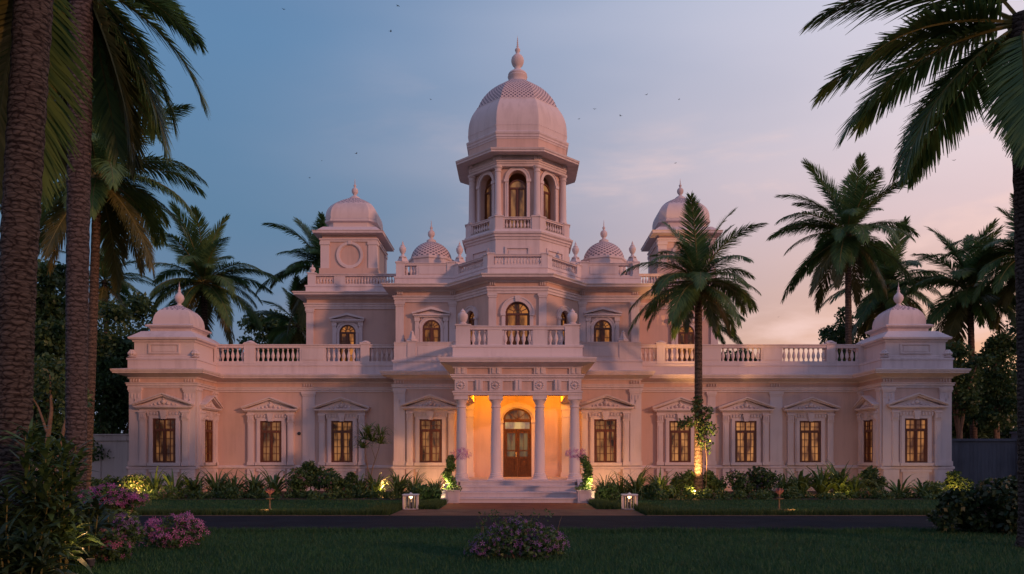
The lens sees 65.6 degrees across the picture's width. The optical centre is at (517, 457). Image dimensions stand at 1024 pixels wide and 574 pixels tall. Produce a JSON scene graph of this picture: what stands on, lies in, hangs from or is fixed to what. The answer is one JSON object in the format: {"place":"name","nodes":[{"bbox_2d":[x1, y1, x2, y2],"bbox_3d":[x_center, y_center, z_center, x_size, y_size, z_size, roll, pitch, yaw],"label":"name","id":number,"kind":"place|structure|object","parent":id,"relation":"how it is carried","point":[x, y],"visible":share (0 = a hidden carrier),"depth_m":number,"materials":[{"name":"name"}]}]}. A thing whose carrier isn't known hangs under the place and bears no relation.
{"place":"outdoors","nodes":[
{"label":"outdoors","id":0,"kind":"place"},
{"bbox_2d":[42,516,959,530],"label":"driveway","id":1,"kind":"structure","parent":0,"point":[598,522],"depth_m":20.99,"materials":[{"name":"grey asphalt"}]},
{"bbox_2d":[0,0,1023,432],"label":"sky","id":2,"kind":"structure","parent":0,"point":[293,93],"materials":[{"name":"blue"}]},
{"bbox_2d":[47,490,1023,573],"bbox_3d":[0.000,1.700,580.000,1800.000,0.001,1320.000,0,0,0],"label":"ground","id":3,"kind":"structure","parent":0,"point":[675,503],"depth_m":14.05,"materials":[{"name":"green plant"}]},
{"bbox_2d":[0,472,77,570],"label":"lance leaf plant","id":4,"kind":"object","parent":3,"relation":"on","point":[27,518],"visible":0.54,"depth_m":10.97,"materials":[{"name":"green plant"}]},
{"bbox_2d":[0,507,81,573],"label":"lance leaf plant","id":5,"kind":"object","parent":3,"relation":"on","point":[27,549],"visible":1,"depth_m":10.13,"materials":[{"name":"green plant"}]},
{"bbox_2d":[0,0,95,529],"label":"coconut palm","id":6,"kind":"object","parent":3,"relation":"on","point":[37,38],"visible":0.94,"depth_m":11.85,"materials":[{"name":"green plant"}]},
{"bbox_2d":[0,418,106,573],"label":"lance leaf plant","id":7,"kind":"object","parent":3,"relation":"on","point":[46,465],"visible":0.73,"depth_m":11.36,"materials":[{"name":"green plant"}]},
{"bbox_2d":[33,351,95,473],"bbox_3d":[-12.923,-0.619,22.085,2.193,4.644,1.139,0,0,0],"label":"forked shrub","id":8,"kind":"object","parent":3,"relation":"on","point":[50,387],"visible":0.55,"depth_m":22.01,"materials":[{"name":"green plant"}]},
{"bbox_2d":[32,258,97,472],"bbox_3d":[-20.076,-3.352,33.592,4.078,10.358,4.843,0,0,-38],"label":"broadleaf tree","id":9,"kind":"object","parent":3,"relation":"on","point":[50,336],"visible":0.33,"depth_m":33.32,"materials":[{"name":"green plant"}]},
{"bbox_2d":[32,434,128,482],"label":"boundary wall","id":10,"kind":"structure","parent":3,"relation":"on","point":[116,465],"depth_m":40.36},
{"bbox_2d":[50,485,117,568],"bbox_3d":[-6.930,0.952,12.373,1.444,1.499,1.410,0,0,-42],"label":"lance leaf plant","id":11,"kind":"object","parent":3,"relation":"on","point":[94,530],"visible":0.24,"depth_m":12.32,"materials":[{"name":"green plant"}]},
{"bbox_2d":[55,527,133,561],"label":"flowering shrub","id":12,"kind":"object","parent":3,"relation":"on","point":[119,544],"visible":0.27,"depth_m":12.92,"materials":[{"name":"green plant"}]},
{"bbox_2d":[76,489,129,553],"bbox_3d":[-7.329,1.134,13.939,1.310,1.137,1.500,0,0,0],"label":"lance leaf plant","id":13,"kind":"object","parent":3,"relation":"on","point":[110,518],"visible":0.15,"depth_m":14.00,"materials":[{"name":"green plant"}]},
{"bbox_2d":[60,246,155,332],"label":"coconut palm","id":14,"kind":"object","parent":3,"relation":"on","point":[104,292],"visible":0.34,"depth_m":51.95,"materials":[{"name":"green plant"}]},
{"bbox_2d":[78,482,148,541],"bbox_3d":[-7.913,1.116,15.588,1.367,1.266,0.746,0,0,0],"label":"flowering shrub","id":15,"kind":"object","parent":3,"relation":"on","point":[123,499],"visible":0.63,"depth_m":15.48,"materials":[{"name":"pink plant"}]},
{"bbox_2d":[92,298,147,461],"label":"broadleaf tree","id":16,"kind":"object","parent":3,"relation":"on","point":[112,402],"visible":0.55,"depth_m":40.99,"materials":[{"name":"green plant"}]},
{"bbox_2d":[103,513,144,547],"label":"flowering shrub","id":17,"kind":"object","parent":3,"relation":"on","point":[129,523],"visible":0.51,"depth_m":14.16,"materials":[{"name":"green plant"}]},
{"bbox_2d":[39,81,208,489],"bbox_3d":[-15.676,-6.452,29.920,7.593,16.532,8.167,0,0,0],"label":"coconut palm","id":18,"kind":"object","parent":3,"relation":"on","point":[110,184],"visible":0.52,"depth_m":29.96,"materials":[{"name":"green plant"}]},
{"bbox_2d":[96,291,157,389],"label":"broadleaf tree","id":19,"kind":"object","parent":3,"relation":"on","point":[138,304],"visible":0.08,"depth_m":45.34,"materials":[{"name":"green plant"}]},
{"bbox_2d":[47,0,210,524],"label":"coconut palm","id":20,"kind":"object","parent":3,"relation":"on","point":[116,66],"visible":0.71,"depth_m":16.07,"materials":[{"name":"brown plant"}]},
{"bbox_2d":[140,510,209,547],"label":"flowering bush","id":21,"kind":"object","parent":3,"relation":"on","point":[181,530],"visible":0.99,"depth_m":14.87,"materials":[{"name":"pink plant"}]},
{"bbox_2d":[144,199,283,343],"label":"coconut palm","id":22,"kind":"object","parent":3,"relation":"on","point":[199,257],"visible":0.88,"depth_m":49.10,"materials":[{"name":"green plant"}]},
{"bbox_2d":[236,309,295,358],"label":"broadleaf tree","id":23,"kind":"object","parent":3,"relation":"on","point":[268,326],"visible":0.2,"depth_m":63.23,"materials":[{"name":"green plant"}]},
{"bbox_2d":[243,275,305,360],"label":"coconut palm","id":24,"kind":"object","parent":3,"relation":"on","point":[296,336],"visible":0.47,"depth_m":54.45,"materials":[{"name":"green plant"}]},
{"bbox_2d":[254,212,327,333],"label":"coconut palm","id":25,"kind":"object","parent":3,"relation":"on","point":[312,254],"visible":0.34,"depth_m":52.23,"materials":[{"name":"green plant"}]},
{"bbox_2d":[148,491,440,499],"bbox_3d":[-11.675,1.692,35.675,17.650,0.001,8.550,0,0,0],"label":"garden bed","id":26,"kind":"object","parent":3,"relation":"on","point":[282,494],"depth_m":32.68,"materials":[{"name":"soil"}]},
{"bbox_2d":[91,475,120,488],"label":"leafy shrub","id":27,"kind":"object","parent":26,"relation":"on","point":[106,479],"visible":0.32,"depth_m":33.03,"materials":[{"name":"green plant"}]},
{"bbox_2d":[118,474,149,493],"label":"flowering bush","id":28,"kind":"object","parent":26,"relation":"on","point":[132,481],"visible":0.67,"depth_m":32.55,"materials":[{"name":"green plant"}]},
{"bbox_2d":[128,465,176,491],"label":"strap leaf plant","id":29,"kind":"object","parent":26,"relation":"on","point":[156,481],"visible":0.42,"depth_m":33.53,"materials":[{"name":"green plant"}]},
{"bbox_2d":[151,469,206,494],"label":"strap leaf plant","id":30,"kind":"object","parent":26,"relation":"on","point":[171,483],"visible":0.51,"depth_m":33.53,"materials":[{"name":"green plant"}]},
{"bbox_2d":[165,472,209,492],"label":"strap leaf plant","id":31,"kind":"object","parent":26,"relation":"on","point":[191,483],"visible":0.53,"depth_m":33.64,"materials":[{"name":"green plant"}]},
{"bbox_2d":[192,466,242,495],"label":"strap leaf plant","id":32,"kind":"object","parent":26,"relation":"on","point":[213,486],"visible":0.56,"depth_m":33.91,"materials":[{"name":"green plant"}]},
{"bbox_2d":[204,469,254,497],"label":"strap leaf plant","id":33,"kind":"object","parent":26,"relation":"on","point":[234,481],"visible":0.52,"depth_m":33.78,"materials":[{"name":"green plant"}]},
{"bbox_2d":[221,470,285,492],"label":"strap leaf plant","id":34,"kind":"object","parent":26,"relation":"on","point":[252,484],"visible":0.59,"depth_m":33.74,"materials":[{"name":"green plant"}]},
{"bbox_2d":[239,465,298,497],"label":"strap leaf plant","id":35,"kind":"object","parent":26,"relation":"on","point":[276,485],"visible":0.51,"depth_m":33.73,"materials":[{"name":"green plant"}]},
{"bbox_2d":[283,467,313,495],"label":"leafy shrub","id":36,"kind":"object","parent":26,"relation":"on","point":[299,478],"visible":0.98,"depth_m":33.30,"materials":[{"name":"green plant"}]},
{"bbox_2d":[299,460,325,494],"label":"leafy shrub","id":37,"kind":"object","parent":26,"relation":"on","point":[310,468],"visible":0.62,"depth_m":34.39,"materials":[{"name":"green plant"}]},
{"bbox_2d":[312,467,347,496],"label":"leafy shrub","id":38,"kind":"object","parent":26,"relation":"on","point":[327,479],"visible":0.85,"depth_m":33.57,"materials":[{"name":"green plant"}]},
{"bbox_2d":[332,471,358,494],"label":"leafy shrub","id":39,"kind":"object","parent":26,"relation":"on","point":[349,478],"visible":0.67,"depth_m":33.90,"materials":[{"name":"green plant"}]},
{"bbox_2d":[352,421,393,489],"bbox_3d":[-6.612,0.007,35.990,2.375,3.389,1.712,0,0,0],"label":"young tree","id":40,"kind":"object","parent":26,"relation":"on","point":[367,429],"visible":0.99,"depth_m":35.90,"materials":[{"name":"green plant"}]},
{"bbox_2d":[356,472,400,493],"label":"strap leaf plant","id":41,"kind":"object","parent":26,"relation":"on","point":[372,483],"visible":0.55,"depth_m":34.10,"materials":[{"name":"green plant"}]},
{"bbox_2d":[377,469,418,496],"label":"strap leaf plant","id":42,"kind":"object","parent":26,"relation":"on","point":[396,484],"visible":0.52,"depth_m":33.21,"materials":[{"name":"green plant"}]},
{"bbox_2d":[402,492,418,509],"bbox_3d":[-3.484,1.420,25.950,0.500,0.560,0.500,0,0,0],"label":"garden lantern","id":43,"kind":"object","parent":3,"relation":"on","point":[410,495],"visible":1,"depth_m":25.93,"materials":[{"name":"stone"}]},
{"bbox_2d":[410,483,441,500],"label":"leafy shrub","id":44,"kind":"object","parent":3,"relation":"on","point":[424,492],"visible":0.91,"depth_m":30.38,"materials":[{"name":"green plant"}]},
{"bbox_2d":[445,490,459,502],"bbox_3d":[-2.412,1.455,29.600,0.552,0.490,0.552,0,0,0],"label":"square planter","id":45,"kind":"object","parent":3,"relation":"on","point":[451,496],"visible":0.84,"depth_m":29.36,"materials":[{"name":"stone"}]},
{"bbox_2d":[441,447,471,491],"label":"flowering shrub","id":46,"kind":"object","parent":45,"relation":"in","point":[448,471],"visible":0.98,"depth_m":29.52,"materials":[{"name":"green plant"}]},
{"bbox_2d":[463,508,569,558],"bbox_3d":[-0.012,1.286,13.362,1.810,0.870,0.955,0,0,0],"label":"flowering bush","id":47,"kind":"object","parent":3,"relation":"on","point":[519,539],"visible":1,"depth_m":13.26,"materials":[{"name":"green plant"}]},
{"bbox_2d":[389,509,645,515],"bbox_3d":[0.000,1.688,24.425,7.440,0.001,2.750,0,0,0],"label":"paved apron","id":48,"kind":"object","parent":3,"relation":"on","point":[524,512],"visible":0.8,"depth_m":24.33,"materials":[{"name":"ceramic"}]},
{"bbox_2d":[440,503,594,508],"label":"brick walkway","id":49,"kind":"structure","parent":3,"relation":"on","point":[517,506],"depth_m":27.30,"materials":[{"name":"brick"}]},
{"bbox_2d":[128,498,938,514],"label":"lawn strip grass","id":50,"kind":"structure","parent":3,"relation":"on","point":[264,504],"depth_m":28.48,"materials":[{"name":"green plant"}]},
{"bbox_2d":[134,515,939,515],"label":"driveway kerb","id":51,"kind":"structure","parent":3,"relation":"on","point":[646,515],"depth_m":23.00,"materials":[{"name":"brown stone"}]},
{"bbox_2d":[110,36,970,502],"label":"palace","id":52,"kind":"structure","parent":3,"relation":"on","point":[512,356],"depth_m":39.01,"materials":[{"name":"pink paint"}]},
{"bbox_2d":[153,418,174,462],"bbox_3d":[-16.620,-0.790,37.448,1.080,2.080,0.105,0,0,0],"label":"window","id":53,"kind":"structure","parent":52,"relation":"in","point":[163,429],"depth_m":37.45,"materials":[{"name":"brown wood"}]},
{"bbox_2d":[205,419,212,462],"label":"window","id":54,"kind":"structure","parent":52,"relation":"in","point":[208,424],"depth_m":38.81,"materials":[{"name":"brown wood"}]},
{"bbox_2d":[260,421,280,461],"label":"window","id":55,"kind":"structure","parent":52,"relation":"in","point":[270,431],"depth_m":39.95,"materials":[{"name":"brown wood"}]},
{"bbox_2d":[331,421,352,461],"bbox_3d":[-8.810,-0.790,39.948,1.080,2.080,0.105,0,0,0],"label":"window","id":56,"kind":"structure","parent":52,"relation":"in","point":[341,431],"depth_m":39.95,"materials":[{"name":"brown wood"}]},
{"bbox_2d":[339,325,355,360],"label":"window","id":57,"kind":"structure","parent":52,"relation":"in","point":[347,333],"depth_m":42.45,"materials":[{"name":"brown wood"}]},
{"bbox_2d":[420,419,441,462],"bbox_3d":[-4.170,-0.790,38.248,1.080,2.080,0.105,0,0,0],"label":"window","id":58,"kind":"structure","parent":52,"relation":"in","point":[430,430],"depth_m":38.25,"materials":[{"name":"brown wood"}]},
{"bbox_2d":[423,320,440,341],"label":"window","id":59,"kind":"structure","parent":52,"relation":"in","point":[431,328],"depth_m":38.85,"materials":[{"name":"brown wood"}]},
{"bbox_2d":[485,183,491,229],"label":"tower window","id":60,"kind":"structure","parent":52,"relation":"in","point":[488,191],"depth_m":40.53,"materials":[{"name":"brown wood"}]},
{"bbox_2d":[505,302,529,344],"bbox_3d":[0.000,-5.912,36.938,1.130,2.585,0.085,0,0,0],"label":"window","id":61,"kind":"structure","parent":52,"relation":"in","point":[517,313],"depth_m":36.93,"materials":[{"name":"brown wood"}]},
{"bbox_2d":[503,408,531,476],"bbox_3d":[-0.010,-0.709,38.226,1.360,3.305,0.148,0,0,0],"label":"entrance door","id":62,"kind":"structure","parent":52,"relation":"in","point":[517,425],"depth_m":38.23,"materials":[{"name":"brown wood"}]},
{"bbox_2d":[509,179,526,227],"bbox_3d":[0.000,-12.625,39.797,0.900,2.550,0.085,0,0,0],"label":"tower window","id":63,"kind":"structure","parent":52,"relation":"in","point":[517,188],"depth_m":39.79,"materials":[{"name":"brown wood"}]},
{"bbox_2d":[543,183,550,229],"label":"tower window","id":64,"kind":"structure","parent":52,"relation":"in","point":[546,191],"depth_m":40.52,"materials":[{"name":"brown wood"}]},
{"bbox_2d":[594,320,611,341],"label":"window","id":65,"kind":"structure","parent":52,"relation":"in","point":[602,328],"depth_m":38.85,"materials":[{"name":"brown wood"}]},
{"bbox_2d":[594,419,616,462],"bbox_3d":[4.220,-0.790,38.248,1.080,2.080,0.105,0,0,0],"label":"window","id":66,"kind":"structure","parent":52,"relation":"in","point":[605,431],"depth_m":38.25,"materials":[{"name":"brown wood"}]},
{"bbox_2d":[669,421,690,461],"bbox_3d":[8.150,-0.790,39.948,1.080,2.080,0.105,0,0,0],"label":"window","id":67,"kind":"structure","parent":52,"relation":"in","point":[679,439],"depth_m":39.95,"materials":[{"name":"brown wood"}]},
{"bbox_2d":[678,326,693,360],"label":"window","id":68,"kind":"structure","parent":52,"relation":"in","point":[688,338],"depth_m":42.45,"materials":[{"name":"brown wood"}]},
{"bbox_2d":[735,421,755,461],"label":"window","id":69,"kind":"structure","parent":52,"relation":"in","point":[745,431],"depth_m":39.95,"materials":[{"name":"brown wood"}]},
{"bbox_2d":[800,421,820,461],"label":"window","id":70,"kind":"structure","parent":52,"relation":"in","point":[810,431],"depth_m":39.95,"materials":[{"name":"brown wood"}]},
{"bbox_2d":[864,419,872,462],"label":"window","id":71,"kind":"structure","parent":52,"relation":"in","point":[868,425],"depth_m":38.73,"materials":[{"name":"brown wood"}]},
{"bbox_2d":[905,418,926,462],"bbox_3d":[18.750,-0.790,37.448,1.080,2.080,0.105,0,0,0],"label":"window","id":72,"kind":"structure","parent":52,"relation":"in","point":[915,429],"depth_m":37.45,"materials":[{"name":"brown wood"}]},
{"bbox_2d":[142,525,999,533],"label":"verge grass","id":73,"kind":"structure","parent":3,"relation":"on","point":[623,529],"depth_m":18.02,"materials":[{"name":"green plant"}]},
{"bbox_2d":[576,490,591,502],"bbox_3d":[2.472,1.455,29.600,0.552,0.490,0.552,0,0,0],"label":"square planter","id":74,"kind":"object","parent":3,"relation":"on","point":[583,496],"visible":0.8,"depth_m":29.36,"materials":[{"name":"stone"}]},
{"bbox_2d":[565,448,595,491],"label":"vine","id":75,"kind":"object","parent":74,"relation":"in","point":[587,474],"visible":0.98,"depth_m":29.52,"materials":[{"name":"green plant"}]},
{"bbox_2d":[595,482,620,501],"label":"leafy shrub","id":76,"kind":"object","parent":3,"relation":"on","point":[610,491],"visible":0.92,"depth_m":30.39,"materials":[{"name":"green plant"}]},
{"bbox_2d":[621,492,637,509],"bbox_3d":[3.652,1.420,25.950,0.500,0.560,0.500,0,0,0],"label":"garden lantern","id":77,"kind":"object","parent":3,"relation":"on","point":[629,495],"visible":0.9,"depth_m":25.73,"materials":[{"name":"stone"}]},
{"bbox_2d":[718,276,746,354],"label":"coconut palm","id":78,"kind":"object","parent":3,"relation":"on","point":[736,340],"visible":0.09,"depth_m":56.16,"materials":[{"name":"green plant"}]},
{"bbox_2d":[626,491,976,499],"bbox_3d":[12.675,1.692,35.675,19.650,0.001,8.550,0,0,0],"label":"garden bed","id":79,"kind":"object","parent":3,"relation":"on","point":[816,498],"depth_m":32.68,"materials":[{"name":"soil"}]},
{"bbox_2d":[140,484,985,499],"bbox_3d":[0.749,1.392,32.630,42.145,0.592,2.753,0,0,0],"label":"ground cover","id":80,"kind":"object","parent":79,"relation":"on","point":[792,493],"visible":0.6,"depth_m":32.52,"materials":[{"name":"green plant"}]},
{"bbox_2d":[604,466,669,496],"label":"strap leaf plant","id":81,"kind":"object","parent":79,"relation":"on","point":[639,478],"visible":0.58,"depth_m":33.04,"materials":[{"name":"green plant"}]},
{"bbox_2d":[635,467,685,496],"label":"strap leaf plant","id":82,"kind":"object","parent":79,"relation":"on","point":[659,480],"visible":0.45,"depth_m":33.40,"materials":[{"name":"green plant"}]},
{"bbox_2d":[669,469,695,495],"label":"leafy shrub","id":83,"kind":"object","parent":79,"relation":"on","point":[687,478],"visible":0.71,"depth_m":34.41,"materials":[{"name":"green plant"}]},
{"bbox_2d":[620,190,767,494],"bbox_3d":[7.827,-4.556,34.099,5.940,12.713,6.484,0,0,29],"label":"coconut palm","id":84,"kind":"object","parent":79,"relation":"on","point":[697,289],"visible":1,"depth_m":33.50,"materials":[{"name":"green plant"}]},
{"bbox_2d":[676,396,718,479],"bbox_3d":[7.696,-0.467,33.822,1.825,4.335,0.707,0,0,0],"label":"climbing plant","id":85,"kind":"object","parent":84,"relation":"attached to","point":[704,431],"visible":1,"depth_m":33.77,"materials":[{"name":"green plant"}]},
{"bbox_2d":[703,469,725,496],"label":"leafy shrub","id":86,"kind":"object","parent":79,"relation":"on","point":[712,481],"visible":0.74,"depth_m":34.12,"materials":[{"name":"green plant"}]},
{"bbox_2d":[718,470,755,495],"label":"leafy shrub","id":87,"kind":"object","parent":79,"relation":"on","point":[742,482],"visible":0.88,"depth_m":33.75,"materials":[{"name":"green plant"}]},
{"bbox_2d":[747,466,782,491],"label":"leafy shrub","id":88,"kind":"object","parent":79,"relation":"on","point":[759,477],"visible":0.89,"depth_m":33.94,"materials":[{"name":"green plant"}]},
{"bbox_2d":[763,472,813,495],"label":"strap leaf plant","id":89,"kind":"object","parent":79,"relation":"on","point":[784,485],"visible":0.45,"depth_m":33.54,"materials":[{"name":"green plant"}]},
{"bbox_2d":[770,468,826,490],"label":"strap leaf plant","id":90,"kind":"object","parent":79,"relation":"on","point":[801,483],"visible":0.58,"depth_m":33.65,"materials":[{"name":"green plant"}]},
{"bbox_2d":[801,463,857,493],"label":"strap leaf plant","id":91,"kind":"object","parent":79,"relation":"on","point":[818,486],"visible":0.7,"depth_m":33.71,"materials":[{"name":"green plant"}]},
{"bbox_2d":[813,459,878,492],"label":"strap leaf plant","id":92,"kind":"object","parent":79,"relation":"on","point":[841,475],"visible":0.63,"depth_m":33.63,"materials":[{"name":"green plant"}]},
{"bbox_2d":[831,475,881,496],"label":"strap leaf plant","id":93,"kind":"object","parent":79,"relation":"on","point":[856,488],"visible":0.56,"depth_m":33.38,"materials":[{"name":"green plant"}]},
{"bbox_2d":[858,465,887,495],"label":"leafy shrub","id":94,"kind":"object","parent":79,"relation":"on","point":[869,470],"visible":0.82,"depth_m":34.61,"materials":[{"name":"green plant"}]},
{"bbox_2d":[869,474,927,498],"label":"rosette plant","id":95,"kind":"object","parent":79,"relation":"on","point":[893,487],"visible":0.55,"depth_m":33.22,"materials":[{"name":"green plant"}]},
{"bbox_2d":[944,470,974,490],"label":"leafy shrub","id":96,"kind":"object","parent":79,"relation":"on","point":[954,479],"visible":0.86,"depth_m":35.15,"materials":[{"name":"green plant"}]},
{"bbox_2d":[818,306,862,353],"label":"broadleaf tree","id":97,"kind":"object","parent":3,"relation":"on","point":[828,333],"visible":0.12,"depth_m":61.16,"materials":[{"name":"green plant"}]},
{"bbox_2d":[766,153,919,360],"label":"coconut palm","id":98,"kind":"object","parent":3,"relation":"on","point":[841,246],"visible":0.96,"depth_m":49.82,"materials":[{"name":"green plant"}]},
{"bbox_2d":[821,215,945,343],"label":"coconut palm","id":99,"kind":"object","parent":3,"relation":"on","point":[870,309],"visible":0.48,"depth_m":56.07,"materials":[{"name":"green plant"}]},
{"bbox_2d":[799,0,1023,547],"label":"coconut palm","id":100,"kind":"object","parent":3,"relation":"on","point":[998,63],"visible":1,"depth_m":15.08,"materials":[{"name":"green plant"}]},
{"bbox_2d":[887,218,1015,438],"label":"coconut palm","id":101,"kind":"object","parent":3,"relation":"on","point":[955,309],"visible":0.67,"depth_m":49.67,"materials":[{"name":"green plant"}]},
{"bbox_2d":[946,339,995,438],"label":"broadleaf tree","id":102,"kind":"object","parent":3,"relation":"on","point":[965,400],"visible":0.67,"depth_m":44.07,"materials":[{"name":"green plant"}]},
{"bbox_2d":[926,475,1017,534],"bbox_3d":[10.595,1.054,17.829,2.636,1.328,1.849,0,0,-32],"label":"flowering bush","id":103,"kind":"object","parent":3,"relation":"on","point":[993,506],"visible":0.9,"depth_m":17.56,"materials":[{"name":"green plant"}]},
{"bbox_2d":[937,193,1015,330],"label":"coconut palm","id":104,"kind":"object","parent":3,"relation":"on","point":[1006,270],"visible":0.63,"depth_m":45.98,"materials":[{"name":"green plant"}]},
{"bbox_2d":[952,431,1017,489],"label":"boundary wall","id":105,"kind":"structure","parent":3,"relation":"on","point":[975,460],"depth_m":41.60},
{"bbox_2d":[952,361,1017,438],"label":"broadleaf tree","id":106,"kind":"object","parent":3,"relation":"on","point":[986,433],"visible":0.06,"depth_m":51.28,"materials":[{"name":"green plant"}]},
{"bbox_2d":[964,331,1016,438],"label":"broadleaf tree","id":107,"kind":"object","parent":3,"relation":"on","point":[998,385],"visible":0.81,"depth_m":46.13,"materials":[{"name":"green plant"}]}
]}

